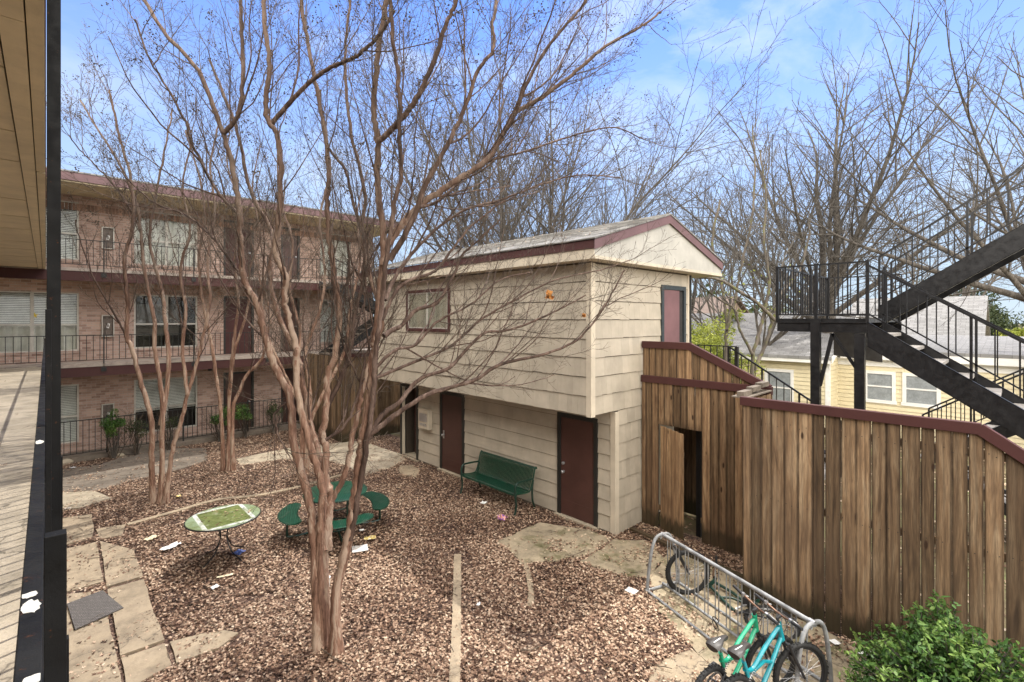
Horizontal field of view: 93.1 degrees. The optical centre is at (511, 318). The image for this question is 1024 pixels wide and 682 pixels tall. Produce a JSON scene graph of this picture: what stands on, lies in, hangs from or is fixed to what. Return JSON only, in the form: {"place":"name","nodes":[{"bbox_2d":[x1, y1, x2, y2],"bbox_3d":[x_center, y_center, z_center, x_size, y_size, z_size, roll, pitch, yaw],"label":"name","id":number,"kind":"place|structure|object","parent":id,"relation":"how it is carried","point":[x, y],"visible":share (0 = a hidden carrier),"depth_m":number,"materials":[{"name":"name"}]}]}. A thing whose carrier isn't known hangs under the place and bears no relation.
{"place":"outdoors","nodes":[
{"label":"outdoors","id":0,"kind":"place"},
{"bbox_2d":[63,514,93,544],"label":"path slab","id":1,"kind":"structure","parent":0,"point":[70,525],"depth_m":9.22,"materials":[{"name":"concrete"}]},
{"bbox_2d":[67,542,103,592],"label":"path slab","id":2,"kind":"structure","parent":0,"point":[76,573],"depth_m":7.75,"materials":[{"name":"concrete"}]},
{"bbox_2d":[63,491,111,509],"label":"path slab","id":3,"kind":"structure","parent":0,"point":[72,499],"depth_m":10.70,"materials":[{"name":"concrete"}]},
{"bbox_2d":[67,590,120,681],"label":"path slab","id":4,"kind":"structure","parent":0,"point":[99,632],"depth_m":5.79,"materials":[{"name":"concrete"}]},
{"bbox_2d":[61,456,62,528],"bbox_3d":[-5.056,2.765,5.432,0.035,2.430,0.040,0,0,-44],"label":"support post","id":5,"kind":"object","parent":4,"relation":"on","point":[61,492],"visible":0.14,"depth_m":5.43,"materials":[{"name":"black metal"}]},
{"bbox_2d":[67,590,122,629],"bbox_3d":[-5.757,3.957,6.612,0.819,0.012,0.522,0,0,33],"label":"floor mat","id":6,"kind":"object","parent":4,"relation":"on","point":[84,611],"visible":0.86,"depth_m":6.61,"materials":[{"name":"fabric"}]},
{"bbox_2d":[96,524,125,539],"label":"path slab","id":7,"kind":"structure","parent":0,"point":[104,532],"depth_m":9.05,"materials":[{"name":"concrete"}]},
{"bbox_2d":[100,541,142,587],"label":"path slab","id":8,"kind":"structure","parent":0,"point":[112,569],"depth_m":7.80,"materials":[{"name":"concrete"}]},
{"bbox_2d":[63,448,206,491],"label":"path","id":9,"kind":"structure","parent":0,"point":[108,479],"depth_m":12.81,"materials":[{"name":"concrete"}]},
{"bbox_2d":[114,406,148,455],"bbox_3d":[-11.021,3.310,14.238,1.257,1.446,0.999,0,0,-4],"label":"shrub","id":10,"kind":"object","parent":9,"relation":"on","point":[136,437],"visible":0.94,"depth_m":14.16,"materials":[{"name":"green plant"}]},
{"bbox_2d":[148,406,178,449],"bbox_3d":[-10.494,3.308,14.691,0.829,1.453,0.836,0,0,-27],"label":"shrub","id":11,"kind":"object","parent":9,"relation":"on","point":[170,423],"visible":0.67,"depth_m":14.73,"materials":[{"name":"green plant"}]},
{"bbox_2d":[107,579,163,657],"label":"path slab","id":12,"kind":"structure","parent":0,"point":[132,599],"depth_m":6.39,"materials":[{"name":"concrete"}]},
{"bbox_2d":[121,643,170,681],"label":"path slab","id":13,"kind":"structure","parent":0,"point":[138,667],"depth_m":5.58,"materials":[{"name":"concrete"}]},
{"bbox_2d":[61,422,298,457],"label":"patio floor","id":14,"kind":"structure","parent":0,"point":[179,439],"depth_m":15.53,"materials":[{"name":"concrete"}]},
{"bbox_2d":[170,630,237,664],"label":"path slab","id":15,"kind":"structure","parent":0,"point":[183,652],"depth_m":5.92,"materials":[{"name":"concrete"}]},
{"bbox_2d":[237,441,404,474],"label":"path","id":16,"kind":"structure","parent":0,"point":[339,447],"depth_m":13.91,"materials":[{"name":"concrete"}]},
{"bbox_2d":[319,259,375,355],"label":"steel staircase","id":17,"kind":"structure","parent":0,"point":[358,331],"depth_m":18.11,"materials":[{"name":"metal"}]},
{"bbox_2d":[398,465,418,476],"bbox_3d":[-2.683,4.020,12.699,0.500,0.060,1.131,0,0,-27],"label":"stepping stone","id":18,"kind":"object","parent":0,"point":[408,470],"depth_m":12.73,"materials":[{"name":"concrete"}]},
{"bbox_2d":[63,418,968,681],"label":"courtyard soil","id":19,"kind":"structure","parent":0,"point":[245,599],"depth_m":7.70,"materials":[{"name":"brown soil"}]},
{"bbox_2d":[47,0,60,530],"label":"steel column","id":20,"kind":"structure","parent":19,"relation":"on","point":[54,156],"depth_m":4.08,"materials":[{"name":"metal"}]},
{"bbox_2d":[93,408,143,459],"bbox_3d":[-11.393,3.299,13.997,0.774,1.470,1.281,0,0,12],"label":"shrub","id":21,"kind":"object","parent":19,"relation":"on","point":[109,426],"visible":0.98,"depth_m":13.82,"materials":[{"name":"green plant"}]},
{"bbox_2d":[46,19,256,504],"bbox_3d":[-7.795,-0.908,10.493,3.801,9.935,2.650,0,0,-44],"label":"crape myrtle tree","id":22,"kind":"object","parent":19,"relation":"on","point":[162,496],"visible":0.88,"depth_m":10.39,"materials":[{"name":"brown plant"}]},
{"bbox_2d":[63,423,300,462],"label":"fence kerb","id":23,"kind":"structure","parent":19,"relation":"on","point":[87,457],"depth_m":15.22,"materials":[{"name":"concrete"}]},
{"bbox_2d":[61,397,294,455],"bbox_3d":[-10.843,3.390,14.821,8.916,1.220,0.040,0,0,-44],"label":"metal fence","id":24,"kind":"object","parent":23,"relation":"on","point":[183,438],"visible":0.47,"depth_m":15.10,"materials":[{"name":"metal"}]},
{"bbox_2d":[196,399,235,442],"bbox_3d":[-9.541,3.360,15.726,1.195,1.353,0.756,0,0,-44],"label":"shrub","id":25,"kind":"object","parent":19,"relation":"on","point":[215,420],"visible":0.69,"depth_m":15.62,"materials":[{"name":"green plant"}]},
{"bbox_2d":[183,504,260,569],"bbox_3d":[-4.790,3.647,8.059,1.112,0.719,1.112,0,0,-44],"label":"patio table","id":26,"kind":"object","parent":19,"relation":"on","point":[198,522],"visible":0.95,"depth_m":7.99,"materials":[{"name":"green glass"}]},
{"bbox_2d":[160,88,301,471],"bbox_3d":[-7.360,-1.109,12.773,3.393,10.328,2.448,0,0,-44],"label":"crape myrtle tree","id":27,"kind":"object","parent":19,"relation":"on","point":[228,462],"visible":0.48,"depth_m":12.66,"materials":[{"name":"brown plant"}]},
{"bbox_2d":[126,474,341,525],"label":"kerb","id":28,"kind":"structure","parent":19,"relation":"on","point":[202,503],"depth_m":10.51,"materials":[{"name":"concrete"}]},
{"bbox_2d":[234,399,253,438],"bbox_3d":[-8.981,3.341,16.133,0.922,1.388,0.724,0,0,11],"label":"shrub","id":29,"kind":"object","parent":19,"relation":"on","point":[242,414],"visible":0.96,"depth_m":16.10,"materials":[{"name":"green plant"}]},
{"bbox_2d":[262,398,287,433],"bbox_3d":[-8.092,3.334,16.843,1.215,1.401,1.056,0,0,-44],"label":"shrub","id":30,"kind":"object","parent":19,"relation":"on","point":[272,409],"visible":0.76,"depth_m":16.79,"materials":[{"name":"green plant"}]},
{"bbox_2d":[229,103,383,473],"bbox_3d":[-5.191,-0.928,12.477,3.873,9.984,1.946,0,0,-19],"label":"crape myrtle tree","id":31,"kind":"object","parent":19,"relation":"on","point":[303,448],"visible":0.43,"depth_m":12.47,"materials":[{"name":"brown plant"}]},
{"bbox_2d":[277,481,389,541],"bbox_3d":[-3.315,3.621,9.137,1.858,0.758,1.829,0,0,18],"label":"picnic table","id":32,"kind":"object","parent":19,"relation":"on","point":[379,501],"visible":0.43,"depth_m":8.94,"materials":[{"name":"green metal"}]},
{"bbox_2d":[305,353,399,442],"bbox_3d":[-4.129,2.570,18.961,6.680,2.860,3.126,0,0,-44],"label":"wooden fence","id":33,"kind":"object","parent":19,"relation":"on","point":[391,396],"visible":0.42,"depth_m":16.43,"materials":[{"name":"brown wood"}]},
{"bbox_2d":[46,0,741,658],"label":"crape myrtle tree","id":34,"kind":"object","parent":19,"relation":"on","point":[326,628],"visible":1,"depth_m":6.07,"materials":[{"name":"brown plant"}]},
{"bbox_2d":[449,554,460,681],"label":"kerb","id":35,"kind":"structure","parent":19,"relation":"on","point":[455,645],"depth_m":6.28,"materials":[{"name":"concrete"}]},
{"bbox_2d":[460,450,536,515],"bbox_3d":[-0.329,3.564,10.640,0.690,0.890,1.820,0,0,-44],"label":"park bench","id":36,"kind":"object","parent":19,"relation":"on","point":[492,481],"visible":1,"depth_m":10.65,"materials":[{"name":"green metal"}]},
{"bbox_2d":[496,542,533,606],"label":"kerb","id":37,"kind":"structure","parent":19,"relation":"on","point":[530,589],"depth_m":7.27,"materials":[{"name":"concrete"}]},
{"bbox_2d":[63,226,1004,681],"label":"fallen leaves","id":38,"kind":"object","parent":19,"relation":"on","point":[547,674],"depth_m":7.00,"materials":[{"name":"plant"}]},
{"bbox_2d":[159,541,180,549],"bbox_3d":[-5.914,3.943,8.397,0.122,0.029,0.305,0,0,24],"label":"litter paper","id":39,"kind":"object","parent":38,"relation":"on","point":[174,544],"visible":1,"depth_m":8.40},
{"bbox_2d":[352,544,367,551],"bbox_3d":[-2.616,3.953,8.343,0.263,0.010,0.243,0,0,-21],"label":"litter leaflet","id":40,"kind":"object","parent":38,"relation":"on","point":[359,548],"visible":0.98,"depth_m":8.34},
{"bbox_2d":[629,527,742,578],"bbox_3d":[2.984,3.975,8.137,0.090,0.090,2.480,0,0,-37],"label":"edging timber","id":41,"kind":"object","parent":19,"relation":"on","point":[650,537],"visible":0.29,"depth_m":8.51,"materials":[{"name":"brown wood"}]},
{"bbox_2d":[641,341,772,556],"bbox_3d":[3.315,2.214,8.594,0.271,3.549,2.360,0,0,-44],"label":"wooden fence","id":42,"kind":"object","parent":19,"relation":"on","point":[703,401],"visible":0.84,"depth_m":8.68,"materials":[{"name":"brown wood"}]},
{"bbox_2d":[695,585,796,681],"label":"bicycle","id":43,"kind":"object","parent":19,"relation":"on","point":[714,644],"visible":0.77,"depth_m":5.00,"materials":[{"name":"green metal"}]},
{"bbox_2d":[757,393,770,398],"bbox_3d":[3.740,2.598,7.377,1.096,2.796,0.037,0,0,-44],"label":"fence return","id":44,"kind":"object","parent":19,"relation":"on","point":[767,396],"visible":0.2,"depth_m":7.62,"materials":[{"name":"brown wood"}]},
{"bbox_2d":[731,381,771,397],"bbox_3d":[3.699,1.085,7.451,1.060,0.150,0.220,0,0,-44],"label":"loose timber","id":45,"kind":"object","parent":44,"relation":"on","point":[753,390],"visible":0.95,"depth_m":7.37,"materials":[{"name":"wood"}]},
{"bbox_2d":[723,593,828,681],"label":"bicycle","id":46,"kind":"object","parent":19,"relation":"on","point":[736,652],"visible":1,"depth_m":4.92,"materials":[{"name":"teal metal"}]},
{"bbox_2d":[740,396,1023,670],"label":"wooden fence","id":47,"kind":"object","parent":19,"relation":"on","point":[783,552],"visible":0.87,"depth_m":5.82,"materials":[{"name":"brown wood"}]},
{"bbox_2d":[838,589,1023,681],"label":"boxwood bush","id":48,"kind":"object","parent":19,"relation":"on","point":[943,650],"visible":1,"depth_m":4.62,"materials":[{"name":"green plant"}]},
{"bbox_2d":[46,0,1023,323],"label":"sky","id":49,"kind":"structure","parent":0,"point":[659,62],"materials":[{"name":"blue"}]},
{"bbox_2d":[498,522,610,564],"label":"pavement","id":50,"kind":"structure","parent":0,"point":[535,552],"depth_m":8.63,"materials":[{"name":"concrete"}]},
{"bbox_2d":[581,539,664,578],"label":"pavement","id":51,"kind":"structure","parent":0,"point":[636,566],"depth_m":8.04,"materials":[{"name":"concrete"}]},
{"bbox_2d":[297,324,1023,639],"bbox_3d":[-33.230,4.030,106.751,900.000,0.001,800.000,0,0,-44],"label":"ground","id":52,"kind":"structure","parent":0,"point":[692,527],"depth_m":9.35,"materials":[{"name":"brown soil"}]},
{"bbox_2d":[0,166,398,453],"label":"apartment building","id":53,"kind":"structure","parent":52,"relation":"on","point":[90,389],"depth_m":15.34,"materials":[{"name":"beige brick"}]},
{"bbox_2d":[0,291,80,355],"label":"window","id":54,"kind":"structure","parent":53,"relation":"in","point":[31,328],"depth_m":13.84,"materials":[{"name":"glass"}]},
{"bbox_2d":[45,198,80,262],"bbox_3d":[-13.690,-2.570,13.833,2.096,1.800,0.180,0,0,-44],"label":"window","id":55,"kind":"structure","parent":53,"relation":"in","point":[71,232],"depth_m":14.42,"materials":[{"name":"metal"}]},
{"bbox_2d":[61,384,80,446],"bbox_3d":[-13.690,2.850,13.833,2.096,1.800,0.180,0,0,-44],"label":"window","id":56,"kind":"structure","parent":53,"relation":"in","point":[67,416],"depth_m":14.43,"materials":[{"name":"metal"}]},
{"bbox_2d":[132,210,197,269],"bbox_3d":[-11.452,-2.570,16.065,1.821,1.800,0.298,0,0,-44],"label":"window","id":57,"kind":"structure","parent":53,"relation":"in","point":[172,225],"depth_m":16.13,"materials":[{"name":"glass"}]},
{"bbox_2d":[133,376,198,436],"bbox_3d":[-11.411,2.850,16.023,1.821,1.800,0.180,0,0,-44],"label":"window","id":58,"kind":"structure","parent":53,"relation":"in","point":[194,387],"depth_m":16.13,"materials":[{"name":"metal"}]},
{"bbox_2d":[134,294,198,350],"bbox_3d":[-11.435,0.130,16.048,1.821,1.800,0.250,0,0,-44],"label":"window","id":59,"kind":"structure","parent":53,"relation":"in","point":[143,324],"depth_m":15.92,"materials":[{"name":"metal"}]},
{"bbox_2d":[4,331,367,371],"bbox_3d":[-9.832,0.990,15.813,12.747,1.060,0.079,0,0,-44],"label":"balcony railing","id":60,"kind":"object","parent":53,"relation":"attached to","point":[103,368],"visible":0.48,"depth_m":14.32,"materials":[{"name":"metal"}]},
{"bbox_2d":[46,236,378,283],"bbox_3d":[-9.832,-1.710,15.813,12.747,1.060,0.079,0,0,-44],"label":"balcony railing","id":61,"kind":"object","parent":53,"relation":"attached to","point":[193,278],"visible":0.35,"depth_m":14.92,"materials":[{"name":"metal"}]},
{"bbox_2d":[226,373,250,429],"bbox_3d":[-9.883,2.986,17.519,0.844,1.988,0.100,0,0,-44],"label":"door","id":62,"kind":"structure","parent":53,"relation":"in","point":[246,388],"depth_m":17.55,"materials":[{"name":"brown paint"}]},
{"bbox_2d":[226,298,250,353],"bbox_3d":[-9.883,0.266,17.519,0.844,1.988,0.100,0,0,-44],"label":"door","id":63,"kind":"structure","parent":53,"relation":"in","point":[229,325],"depth_m":17.51,"materials":[{"name":"red paint"}]},
{"bbox_2d":[226,223,250,276],"bbox_3d":[-9.903,-2.434,17.541,0.844,1.988,0.040,0,0,-44],"label":"door","id":64,"kind":"structure","parent":53,"relation":"in","point":[245,235],"depth_m":17.42,"materials":[{"name":"red paint"}]},
{"bbox_2d":[283,370,296,421],"bbox_3d":[-8.613,2.986,18.781,0.562,1.988,0.040,0,0,-44],"label":"door","id":65,"kind":"structure","parent":53,"relation":"in","point":[289,373],"depth_m":18.71,"materials":[{"name":"brown paint"}]},
{"bbox_2d":[283,300,296,350],"bbox_3d":[-8.613,0.266,18.781,0.562,1.988,0.040,0,0,-44],"label":"door","id":66,"kind":"structure","parent":53,"relation":"in","point":[290,305],"depth_m":18.79,"materials":[{"name":"brown paint"}]},
{"bbox_2d":[283,230,296,278],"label":"door","id":67,"kind":"structure","parent":53,"relation":"in","point":[286,249],"depth_m":18.76,"materials":[{"name":"brown paint"}]},
{"bbox_2d":[320,299,346,343],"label":"window","id":68,"kind":"structure","parent":53,"relation":"in","point":[325,329],"depth_m":19.82,"materials":[{"name":"glass"}]},
{"bbox_2d":[320,233,350,277],"bbox_3d":[-7.325,-2.570,20.029,1.410,1.800,0.297,0,0,-44],"label":"window","id":69,"kind":"structure","parent":53,"relation":"in","point":[337,255],"depth_m":20.24,"materials":[{"name":"metal"}]},
{"bbox_2d":[303,111,530,269],"bbox_3d":[-4.072,-3.377,28.926,11.642,14.960,10.425,0,0,18],"label":"bare tree","id":70,"kind":"object","parent":52,"relation":"on","point":[418,215],"visible":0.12,"depth_m":27.79,"materials":[{"name":"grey plant"}]},
{"bbox_2d":[359,213,723,535],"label":"shed","id":71,"kind":"structure","parent":52,"relation":"on","point":[572,433],"depth_m":9.72,"materials":[{"name":"beige paint"}]},
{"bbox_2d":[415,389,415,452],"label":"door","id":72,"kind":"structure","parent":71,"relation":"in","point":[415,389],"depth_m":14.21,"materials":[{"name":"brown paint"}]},
{"bbox_2d":[406,288,450,331],"bbox_3d":[-2.097,-0.200,11.990,0.050,1.040,1.890,0,0,-44],"label":"window","id":73,"kind":"structure","parent":71,"relation":"in","point":[417,317],"depth_m":11.97,"materials":[{"name":"glass"}]},
{"bbox_2d":[441,394,461,474],"bbox_3d":[-1.559,2.965,12.452,0.093,1.951,0.852,0,0,-44],"label":"door","id":74,"kind":"structure","parent":71,"relation":"in","point":[451,434],"depth_m":12.45,"materials":[{"name":"brown paint"}]},
{"bbox_2d":[561,417,593,524],"bbox_3d":[1.263,2.965,9.514,0.093,1.951,0.826,0,0,-44],"label":"door","id":75,"kind":"structure","parent":71,"relation":"in","point":[577,436],"depth_m":9.52,"materials":[{"name":"brown paint"}]},
{"bbox_2d":[664,290,678,341],"bbox_3d":[3.389,0.400,10.315,0.652,2.000,0.031,0,0,-44],"label":"door","id":76,"kind":"structure","parent":71,"relation":"in","point":[671,297],"depth_m":10.29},
{"bbox_2d":[304,0,819,268],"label":"bare tree","id":77,"kind":"object","parent":52,"relation":"on","point":[541,227],"visible":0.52,"depth_m":18.47,"materials":[{"name":"brown plant"}]},
{"bbox_2d":[578,164,701,233],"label":"bare tree","id":78,"kind":"object","parent":52,"relation":"on","point":[644,201],"visible":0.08,"depth_m":31.78,"materials":[{"name":"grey plant"}]},
{"bbox_2d":[694,296,748,312],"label":"house","id":79,"kind":"structure","parent":52,"relation":"on","point":[704,309],"depth_m":37.42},
{"bbox_2d":[644,138,806,313],"bbox_3d":[9.790,-2.724,23.910,11.491,13.667,6.632,0,0,-44],"label":"bare tree","id":80,"kind":"object","parent":52,"relation":"on","point":[703,304],"visible":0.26,"depth_m":24.03,"materials":[{"name":"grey plant"}]},
{"bbox_2d":[710,309,745,334],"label":"leafy tree","id":81,"kind":"object","parent":52,"relation":"on","point":[740,314],"visible":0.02,"depth_m":21.19,"materials":[{"name":"green plant"}]},
{"bbox_2d":[692,318,766,376],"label":"leafy tree","id":82,"kind":"object","parent":52,"relation":"on","point":[701,339],"visible":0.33,"depth_m":16.64,"materials":[{"name":"green plant"}]},
{"bbox_2d":[658,344,824,536],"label":"steel staircase","id":83,"kind":"structure","parent":52,"relation":"on","point":[699,471],"depth_m":9.14,"materials":[{"name":"metal"}]},
{"bbox_2d":[674,427,695,514],"bbox_3d":[4.023,2.800,9.540,0.046,2.399,1.784,0,0,-44],"label":"stair skirt","id":84,"kind":"object","parent":83,"relation":"attached to","point":[690,472],"visible":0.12,"depth_m":9.93,"materials":[{"name":"brown wood"}]},
{"bbox_2d":[685,84,819,374],"bbox_3d":[5.918,-1.823,12.804,4.754,9.866,3.340,0,0,-44],"label":"mossy tree","id":85,"kind":"object","parent":52,"relation":"on","point":[763,307],"visible":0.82,"depth_m":12.93,"materials":[{"name":"brown plant"}]},
{"bbox_2d":[683,116,897,312],"bbox_3d":[17.564,-4.017,30.645,11.954,16.251,11.130,0,0,29],"label":"bare tree","id":86,"kind":"object","parent":52,"relation":"on","point":[776,233],"visible":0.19,"depth_m":29.78,"materials":[{"name":"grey plant"}]},
{"bbox_2d":[619,91,986,345],"bbox_3d":[8.848,-1.810,17.989,7.915,11.933,13.225,0,0,-23],"label":"bare tree","id":87,"kind":"object","parent":52,"relation":"on","point":[780,334],"visible":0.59,"depth_m":17.09,"materials":[{"name":"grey plant"}]},
{"bbox_2d":[698,284,953,312],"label":"woods","id":88,"kind":"object","parent":52,"relation":"on","point":[751,310],"depth_m":59.46,"materials":[{"name":"brown plant"}]},
{"bbox_2d":[645,0,1023,332],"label":"bare tree","id":89,"kind":"object","parent":52,"relation":"on","point":[834,213],"visible":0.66,"depth_m":16.92,"materials":[{"name":"brown plant"}]},
{"bbox_2d":[684,445,1005,630],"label":"yard leaves","id":90,"kind":"object","parent":52,"relation":"on","point":[920,531],"visible":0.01,"depth_m":9.16,"materials":[{"name":"brown plant"}]},
{"bbox_2d":[692,312,1023,452],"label":"yellow house","id":91,"kind":"structure","parent":52,"relation":"on","point":[892,387],"depth_m":16.46,"materials":[{"name":"wood"}]},
{"bbox_2d":[765,368,793,401],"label":"window","id":92,"kind":"structure","parent":91,"relation":"in","point":[787,376],"depth_m":17.35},
{"bbox_2d":[866,370,896,404],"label":"window","id":93,"kind":"structure","parent":91,"relation":"in","point":[880,385],"depth_m":16.21,"materials":[{"name":"glass"}]},
{"bbox_2d":[901,372,940,408],"bbox_3d":[13.046,2.295,15.462,0.060,1.072,1.004,0,0,-44],"label":"window","id":94,"kind":"structure","parent":91,"relation":"in","point":[916,392],"depth_m":15.52,"materials":[{"name":"glass"}]},
{"bbox_2d":[747,0,1023,327],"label":"bare tree","id":95,"kind":"object","parent":52,"relation":"on","point":[1017,281],"visible":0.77,"depth_m":13.46,"materials":[{"name":"brown plant"}]},
{"bbox_2d":[776,165,1023,439],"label":"steel staircase","id":96,"kind":"structure","parent":52,"relation":"on","point":[862,341],"depth_m":7.03,"materials":[{"name":"metal"}]},
{"bbox_2d":[801,124,1023,316],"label":"bare tree","id":97,"kind":"object","parent":52,"relation":"on","point":[926,276],"visible":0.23,"depth_m":32.95,"materials":[{"name":"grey plant"}]},
{"bbox_2d":[814,124,1023,295],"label":"bare tree","id":98,"kind":"object","parent":52,"relation":"on","point":[967,288],"visible":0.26,"depth_m":27.19,"materials":[{"name":"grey plant"}]},
{"bbox_2d":[849,296,990,335],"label":"house","id":99,"kind":"structure","parent":52,"relation":"on","point":[975,305],"depth_m":20.97,"materials":[{"name":"grey"}]},
{"bbox_2d":[914,278,1001,314],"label":"leafy tree","id":100,"kind":"object","parent":52,"relation":"on","point":[991,295],"visible":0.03,"depth_m":31.15,"materials":[{"name":"grey plant"}]},
{"bbox_2d":[920,368,1023,515],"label":"steel staircase","id":101,"kind":"structure","parent":52,"relation":"on","point":[1001,430],"depth_m":8.93,"materials":[{"name":"metal"}]},
{"bbox_2d":[989,303,1023,335],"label":"leafy tree","id":102,"kind":"object","parent":52,"relation":"on","point":[1001,320],"visible":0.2,"depth_m":29.46,"materials":[{"name":"green plant"}]},
{"bbox_2d":[993,327,1023,336],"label":"leafy tree","id":103,"kind":"object","parent":52,"relation":"on","point":[1018,331],"visible":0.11,"depth_m":23.97,"materials":[{"name":"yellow plant"}]},
{"bbox_3d":[-6.583,0.250,3.452,0.290,7.900,22.100,0,0,-44],"label":"walkway wall","id":104,"kind":"object","parent":52,"relation":"on","visible":0},
{"bbox_2d":[0,367,41,681],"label":"walkway floor","id":105,"kind":"structure","parent":104,"relation":"attached to","point":[19,393],"depth_m":3.75,"materials":[{"name":"wood"}]},
{"bbox_2d":[13,309,68,681],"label":"walkway railing","id":106,"kind":"object","parent":105,"relation":"attached to","point":[47,550],"visible":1,"depth_m":1.27,"materials":[{"name":"black metal"}]},
{"bbox_2d":[0,0,45,268],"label":"ceiling","id":107,"kind":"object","parent":104,"relation":"attached to","point":[22,151],"visible":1,"depth_m":3.54,"materials":[{"name":"beige paint"}]},
{"bbox_2d":[645,649,712,681],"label":"pavement","id":108,"kind":"structure","parent":0,"point":[687,663],"depth_m":5.54,"materials":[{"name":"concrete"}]},
{"bbox_2d":[650,549,888,681],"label":"pavement","id":109,"kind":"structure","parent":0,"point":[697,641],"depth_m":6.30,"materials":[{"name":"concrete"}]},
{"bbox_2d":[665,545,800,638],"bbox_3d":[3.098,3.748,6.738,0.922,0.908,1.648,0,0,-44],"label":"bicycle","id":110,"kind":"object","parent":109,"relation":"on","point":[745,601],"visible":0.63,"depth_m":6.99,"materials":[{"name":"rubber"}]},
{"bbox_2d":[644,532,833,681],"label":"bike rack","id":111,"kind":"object","parent":109,"relation":"on","point":[811,623],"visible":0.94,"depth_m":6.12,"materials":[{"name":"metal"}]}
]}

